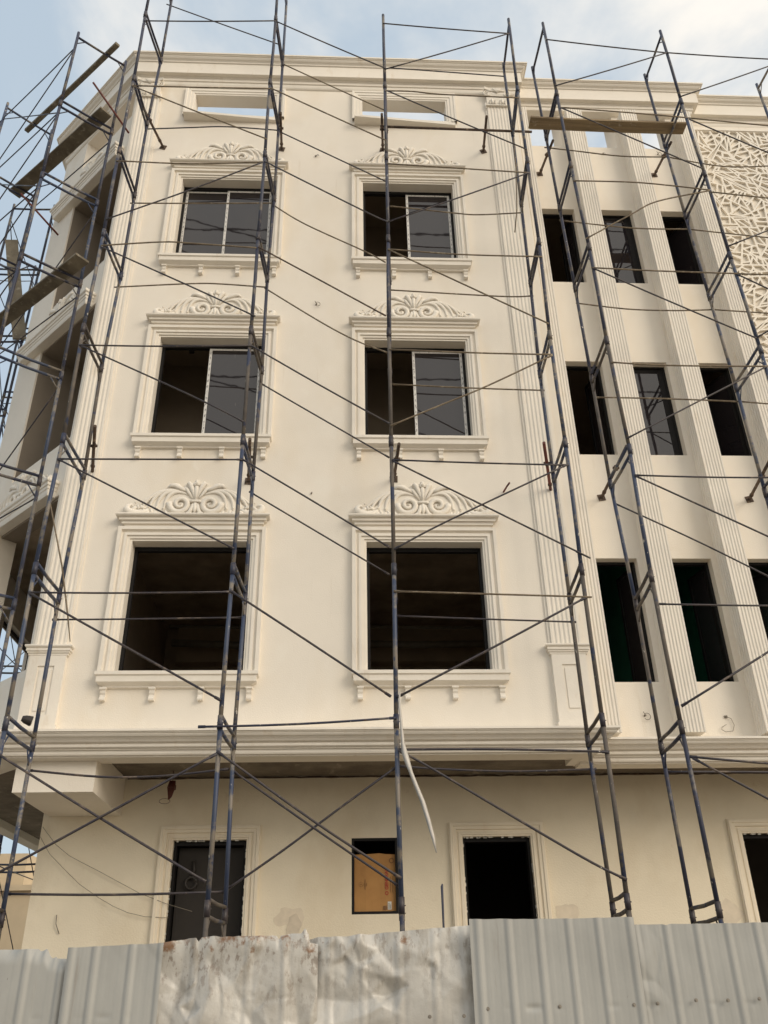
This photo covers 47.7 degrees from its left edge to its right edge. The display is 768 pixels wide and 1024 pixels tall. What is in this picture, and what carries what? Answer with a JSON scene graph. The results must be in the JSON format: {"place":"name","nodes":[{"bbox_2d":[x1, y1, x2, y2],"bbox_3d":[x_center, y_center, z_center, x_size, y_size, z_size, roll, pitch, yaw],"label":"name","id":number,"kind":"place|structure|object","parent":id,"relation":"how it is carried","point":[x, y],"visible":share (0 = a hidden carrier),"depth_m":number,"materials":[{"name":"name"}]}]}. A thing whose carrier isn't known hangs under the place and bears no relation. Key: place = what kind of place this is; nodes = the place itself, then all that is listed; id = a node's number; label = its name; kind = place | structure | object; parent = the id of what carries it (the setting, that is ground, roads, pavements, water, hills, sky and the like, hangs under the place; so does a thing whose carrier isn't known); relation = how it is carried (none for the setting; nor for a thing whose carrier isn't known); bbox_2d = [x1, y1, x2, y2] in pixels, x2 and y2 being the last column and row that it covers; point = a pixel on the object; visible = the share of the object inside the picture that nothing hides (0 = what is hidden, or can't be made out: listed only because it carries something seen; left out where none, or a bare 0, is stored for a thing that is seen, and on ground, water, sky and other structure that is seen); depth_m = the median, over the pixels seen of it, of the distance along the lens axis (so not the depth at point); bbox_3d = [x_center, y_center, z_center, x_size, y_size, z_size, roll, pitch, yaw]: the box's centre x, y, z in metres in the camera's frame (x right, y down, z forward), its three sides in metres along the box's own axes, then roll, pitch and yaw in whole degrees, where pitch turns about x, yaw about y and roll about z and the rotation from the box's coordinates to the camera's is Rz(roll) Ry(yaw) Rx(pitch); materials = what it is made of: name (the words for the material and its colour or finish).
{"place":"outdoors","nodes":[
{"label":"outdoors","id":0,"kind":"place"},
{"bbox_2d":[0,853,36,949],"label":"house","id":1,"kind":"structure","parent":0,"point":[17,908],"depth_m":31.56,"materials":[{"name":"paint"}]},
{"bbox_2d":[21,715,33,725],"bbox_3d":[-4.122,2.412,10.027,0.137,0.120,0.117,12,-32,-22],"label":"floodlight","id":2,"kind":"object","parent":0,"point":[27,720],"visible":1,"depth_m":9.99,"materials":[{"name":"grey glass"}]},
{"bbox_2d":[0,0,767,856],"label":"sky","id":3,"kind":"structure","parent":0,"point":[35,35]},
{"label":"ground","id":4,"kind":"structure","parent":0,"visible":0},
{"bbox_2d":[0,204,54,949],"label":"scaffold","id":5,"kind":"object","parent":4,"relation":"on","point":[10,391],"visible":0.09,"depth_m":19.01,"materials":[{"name":"grey metal"}]},
{"bbox_2d":[0,31,126,680],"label":"scaffold","id":6,"kind":"object","parent":4,"relation":"on","point":[13,281],"visible":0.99,"depth_m":14.13,"materials":[{"name":"grey metal"}]},
{"bbox_2d":[5,240,25,339],"bbox_3d":[-7.536,-4.589,17.745,1.031,2.964,0.151,-8,-30,11],"label":"plank","id":7,"kind":"object","parent":6,"relation":"on","point":[19,329],"visible":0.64,"depth_m":17.76,"materials":[{"name":"brown wood"}]},
{"bbox_2d":[20,193,58,235],"bbox_3d":[-6.359,-5.494,16.033,0.036,0.383,0.865,-22,-35,32],"label":"red pipe","id":8,"kind":"object","parent":6,"relation":"attached to","point":[41,216],"visible":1,"depth_m":16.05,"materials":[{"name":"red metal"}]},
{"bbox_2d":[0,253,88,329],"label":"plank","id":9,"kind":"object","parent":6,"relation":"on","point":[43,288],"visible":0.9,"depth_m":14.17,"materials":[{"name":"brown wood"}]},
{"bbox_2d":[9,106,111,198],"bbox_3d":[-6.130,-6.710,16.318,2.915,0.058,0.240,-22,-35,32],"label":"plank","id":10,"kind":"object","parent":6,"relation":"on","point":[71,142],"visible":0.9,"depth_m":16.18,"materials":[{"name":"brown wood"}]},
{"bbox_2d":[24,42,119,132],"bbox_3d":[-6.221,-8.361,17.193,3.008,0.080,0.090,-22,-35,32],"label":"plank","id":11,"kind":"object","parent":6,"relation":"on","point":[89,71],"visible":0.9,"depth_m":17.05,"materials":[{"name":"brown wood"}]},
{"bbox_2d":[92,82,129,133],"bbox_3d":[-4.991,-7.389,15.879,0.037,0.483,0.907,-20,-35,30],"label":"red pipe","id":12,"kind":"object","parent":6,"relation":"attached to","point":[109,105],"visible":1,"depth_m":15.85,"materials":[{"name":"metal"}]},
{"bbox_2d":[0,0,631,938],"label":"scaffold","id":13,"kind":"object","parent":4,"relation":"on","point":[252,468],"visible":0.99,"depth_m":11.20,"materials":[{"name":"grey metal"}]},
{"bbox_2d":[50,506,69,639],"bbox_3d":[-4.191,0.728,11.235,0.624,2.064,0.090,-2,-29,1],"label":"bent rod","id":14,"kind":"object","parent":13,"relation":"attached to","point":[62,572],"visible":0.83,"depth_m":11.21,"materials":[{"name":"metal"}]},
{"bbox_2d":[198,716,396,727],"bbox_3d":[-0.939,2.300,9.494,2.162,0.124,0.025,1,-29,-3],"label":"loose brace","id":15,"kind":"object","parent":13,"relation":"attached to","point":[290,724],"visible":1,"depth_m":9.47,"materials":[{"name":"blue paint"}]},
{"bbox_2d":[398,692,436,852],"bbox_3d":[0.349,2.742,9.272,0.356,1.694,0.043,0,-29,-3],"label":"plastic strip","id":16,"kind":"object","parent":13,"relation":"hanging from","point":[414,781],"visible":1,"depth_m":9.21,"materials":[{"name":"white plastic"}]},
{"bbox_2d":[380,125,531,132],"bbox_3d":[1.320,-6.993,15.855,2.781,0.085,0.045,0,-29,-3],"label":"long pipe","id":17,"kind":"object","parent":13,"relation":"on","point":[455,129],"visible":1,"depth_m":15.84,"materials":[{"name":"metal"}]},
{"bbox_2d":[513,137,517,231],"bbox_3d":[2.269,-5.736,15.136,0.220,2.412,0.020,0,-29,-3],"label":"hanging pipe","id":18,"kind":"object","parent":13,"relation":"hanging from","point":[516,187],"visible":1,"depth_m":15.05,"materials":[{"name":"metal"}]},
{"bbox_2d":[0,917,767,1023],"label":"hoarding","id":19,"kind":"object","parent":4,"relation":"on","point":[617,970],"visible":1,"depth_m":6.19,"materials":[{"name":"metal"}]},
{"bbox_2d":[0,50,767,958],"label":"corner building","id":20,"kind":"structure","parent":4,"relation":"on","point":[110,708],"depth_m":13.26,"materials":[{"name":"beige paint"}]},
{"bbox_2d":[3,621,27,669],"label":"side window","id":21,"kind":"structure","parent":20,"relation":"in","point":[12,634],"depth_m":15.57,"materials":[{"name":"black metal"}]},
{"bbox_2d":[90,425,97,472],"bbox_3d":[-4.126,-0.860,12.360,0.122,0.226,1.048,8,-31,-16],"label":"wall prop","id":22,"kind":"object","parent":20,"relation":"attached to","point":[94,445],"depth_m":12.27,"materials":[{"name":"metal"}]},
{"bbox_2d":[40,837,167,917],"bbox_3d":[-3.728,4.832,11.512,1.824,1.034,0.007,0,-29,-3],"label":"loose wire","id":23,"kind":"object","parent":20,"relation":"attached to","point":[96,896],"visible":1,"depth_m":11.41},
{"bbox_2d":[43,827,191,911],"bbox_3d":[-3.571,4.750,11.566,2.105,1.082,0.007,0,-29,-3],"label":"loose wire","id":24,"kind":"object","parent":20,"relation":"attached to","point":[112,878],"visible":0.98,"depth_m":11.50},
{"bbox_2d":[140,101,166,149],"bbox_3d":[-4.259,-7.085,15.872,0.135,0.137,1.044,-7,-30,11],"label":"wall prop","id":25,"kind":"object","parent":20,"relation":"attached to","point":[162,146],"depth_m":16.05,"materials":[{"name":"metal"}]},
{"bbox_2d":[159,771,175,803],"bbox_3d":[-2.925,3.731,11.776,0.208,0.447,0.046,0,-29,-3],"label":"cable bundle","id":26,"kind":"object","parent":20,"relation":"hanging from","point":[171,787],"visible":0.99,"depth_m":11.75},
{"bbox_2d":[118,547,250,670],"bbox_3d":[-2.703,1.377,11.965,1.658,1.968,0.065,0,-29,-3],"label":"window","id":27,"kind":"structure","parent":20,"relation":"in","point":[138,550],"depth_m":12.36,"materials":[{"name":"black metal"}]},
{"bbox_2d":[184,861,197,889],"bbox_3d":[-2.613,4.936,11.787,0.181,0.375,0.059,0,-29,-3],"label":"cable coil","id":28,"kind":"object","parent":20,"relation":"hanging from","point":[191,877],"visible":0.98,"depth_m":11.74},
{"bbox_2d":[151,346,261,433],"bbox_3d":[-2.773,-1.854,13.786,1.658,1.988,0.065,0,-29,-3],"label":"window","id":29,"kind":"structure","parent":20,"relation":"in","point":[225,386],"depth_m":13.84,"materials":[{"name":"grey glass"}]},
{"bbox_2d":[171,848,243,940],"bbox_3d":[-2.354,5.742,11.411,0.890,2.490,0.040,0,-29,-3],"label":"door leaf","id":30,"kind":"structure","parent":20,"relation":"in","point":[187,924],"depth_m":11.71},
{"bbox_2d":[176,187,271,254],"bbox_3d":[-2.843,-5.102,15.619,1.658,2.028,0.069,0,-29,-3],"label":"window","id":31,"kind":"structure","parent":20,"relation":"in","point":[223,224],"depth_m":15.71,"materials":[{"name":"grey glass"}]},
{"bbox_2d":[244,438,252,484],"bbox_3d":[-1.933,-0.714,12.376,0.120,0.164,1.010,3,-30,-7],"label":"wall prop","id":32,"kind":"object","parent":20,"relation":"attached to","point":[247,481],"depth_m":12.55,"materials":[{"name":"metal"}]},
{"bbox_2d":[279,112,284,151],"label":"wall prop","id":33,"kind":"object","parent":20,"relation":"attached to","point":[281,148],"depth_m":15.98,"materials":[{"name":"metal"}]},
{"bbox_2d":[354,853,395,911],"bbox_3d":[-0.121,4.996,11.722,0.556,0.728,0.023,0,-29,-3],"label":"cardboard","id":34,"kind":"object","parent":20,"relation":"in","point":[374,890],"visible":0.96,"depth_m":11.70,"materials":[{"name":"brown cardboard"}]},
{"bbox_2d":[352,838,398,914],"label":"small window","id":35,"kind":"structure","parent":20,"relation":"in","point":[353,839],"depth_m":11.76,"materials":[{"name":"black metal"}]},
{"bbox_2d":[379,113,384,151],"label":"wall prop","id":36,"kind":"object","parent":20,"relation":"attached to","point":[382,149],"depth_m":16.08,"materials":[{"name":"metal"}]},
{"bbox_2d":[394,442,400,481],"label":"wall prop","id":37,"kind":"object","parent":20,"relation":"attached to","point":[396,457],"depth_m":12.39,"materials":[{"name":"metal"}]},
{"bbox_2d":[363,191,455,257],"bbox_3d":[0.449,-5.086,15.772,1.658,2.028,0.065,0,-29,-3],"label":"window","id":38,"kind":"structure","parent":20,"relation":"in","point":[429,231],"depth_m":15.87,"materials":[{"name":"grey glass"}]},
{"bbox_2d":[365,347,470,435],"bbox_3d":[0.519,-1.837,13.941,1.658,1.988,0.065,0,-29,-3],"label":"window","id":39,"kind":"structure","parent":20,"relation":"in","point":[429,368],"depth_m":14.00,"materials":[{"name":"grey glass"}]},
{"bbox_2d":[367,548,489,669],"bbox_3d":[0.588,1.394,12.120,1.658,1.968,0.065,0,-29,-3],"label":"window","id":40,"kind":"structure","parent":20,"relation":"in","point":[477,551],"depth_m":12.49,"materials":[{"name":"black metal"}]},
{"bbox_2d":[480,115,487,153],"bbox_3d":[1.894,-7.036,16.136,0.141,0.418,1.012,-2,-29,1],"label":"wall prop","id":41,"kind":"object","parent":20,"relation":"attached to","point":[482,150],"depth_m":16.24,"materials":[{"name":"metal"}]},
{"bbox_2d":[536,139,553,175],"bbox_3d":[3.059,-6.680,16.337,0.118,0.643,1.206,-1,-29,-1],"label":"wall prop","id":42,"kind":"object","parent":20,"relation":"attached to","point":[539,173],"depth_m":16.49,"materials":[{"name":"metal"}]},
{"bbox_2d":[542,441,551,490],"bbox_3d":[2.360,-0.622,12.548,0.110,0.278,1.056,-8,-30,12],"label":"wall prop","id":43,"kind":"object","parent":20,"relation":"attached to","point":[546,462],"depth_m":12.46,"materials":[{"name":"metal"}]},
{"bbox_2d":[543,214,583,281],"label":"narrow window","id":44,"kind":"structure","parent":20,"relation":"in","point":[570,230],"depth_m":16.55,"materials":[{"name":"black glass"}]},
{"bbox_2d":[566,366,614,454],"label":"narrow window","id":45,"kind":"structure","parent":20,"relation":"in","point":[598,381],"depth_m":14.66,"materials":[{"name":"black glass"}]},
{"bbox_2d":[597,445,625,500],"bbox_3d":[3.385,-0.559,12.812,0.127,0.145,1.349,0,-29,-3],"label":"wall prop","id":46,"kind":"object","parent":20,"relation":"attached to","point":[601,497],"depth_m":13.23,"materials":[{"name":"metal"}]},
{"bbox_2d":[602,215,644,282],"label":"narrow window","id":47,"kind":"structure","parent":20,"relation":"in","point":[623,250],"depth_m":16.28,"materials":[{"name":"grey glass"}]},
{"bbox_2d":[596,562,654,681],"bbox_3d":[3.435,1.713,12.773,0.641,1.897,0.548,0,-29,-3],"label":"narrow window","id":48,"kind":"structure","parent":20,"relation":"in","point":[637,665],"depth_m":12.85,"materials":[{"name":"black metal"}]},
{"bbox_2d":[633,367,682,454],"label":"narrow window","id":49,"kind":"structure","parent":20,"relation":"in","point":[663,438],"depth_m":14.45,"materials":[{"name":"grey glass"}]},
{"bbox_2d":[651,141,671,176],"bbox_3d":[5.264,-6.702,16.466,0.123,0.656,1.224,-4,-30,5],"label":"wall prop","id":50,"kind":"object","parent":20,"relation":"attached to","point":[654,174],"depth_m":16.60,"materials":[{"name":"metal"}]},
{"bbox_2d":[662,217,703,283],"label":"narrow window","id":51,"kind":"structure","parent":20,"relation":"in","point":[679,241],"depth_m":16.61,"materials":[{"name":"black glass"}]},
{"bbox_2d":[672,562,733,681],"bbox_3d":[4.555,1.719,12.826,0.643,1.897,0.548,0,-29,-3],"label":"narrow window","id":52,"kind":"structure","parent":20,"relation":"in","point":[710,631],"depth_m":12.85,"materials":[{"name":"black glass"}]},
{"bbox_2d":[700,368,751,455],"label":"narrow window","id":53,"kind":"structure","parent":20,"relation":"in","point":[732,439],"depth_m":14.72,"materials":[{"name":"black glass"}]},
{"bbox_2d":[745,461,767,502],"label":"wall prop","id":54,"kind":"object","parent":20,"relation":"attached to","point":[749,498],"depth_m":13.10,"materials":[{"name":"metal"}]},
{"bbox_2d":[748,563,767,639],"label":"narrow window","id":55,"kind":"structure","parent":20,"relation":"in","point":[760,582],"depth_m":13.24,"materials":[{"name":"black glass"}]},
{"bbox_2d":[441,884,444,927],"bbox_3d":[0.479,3.983,6.281,0.022,2.392,0.018,12,-32,-22],"label":"upright rod","id":56,"kind":"object","parent":4,"relation":"on","point":[442,904],"visible":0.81,"depth_m":6.79,"materials":[{"name":"blue paint"}]},
{"bbox_2d":[531,22,767,923],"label":"scaffold","id":57,"kind":"object","parent":4,"relation":"on","point":[715,901],"visible":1,"depth_m":12.82,"materials":[{"name":"grey metal"}]},
{"bbox_2d":[528,116,686,133],"bbox_3d":[4.015,-6.949,15.597,2.821,0.090,0.230,0,-29,-3],"label":"plank","id":58,"kind":"object","parent":57,"relation":"on","point":[621,126],"visible":0.93,"depth_m":15.57,"materials":[{"name":"brown wood"}]}
]}

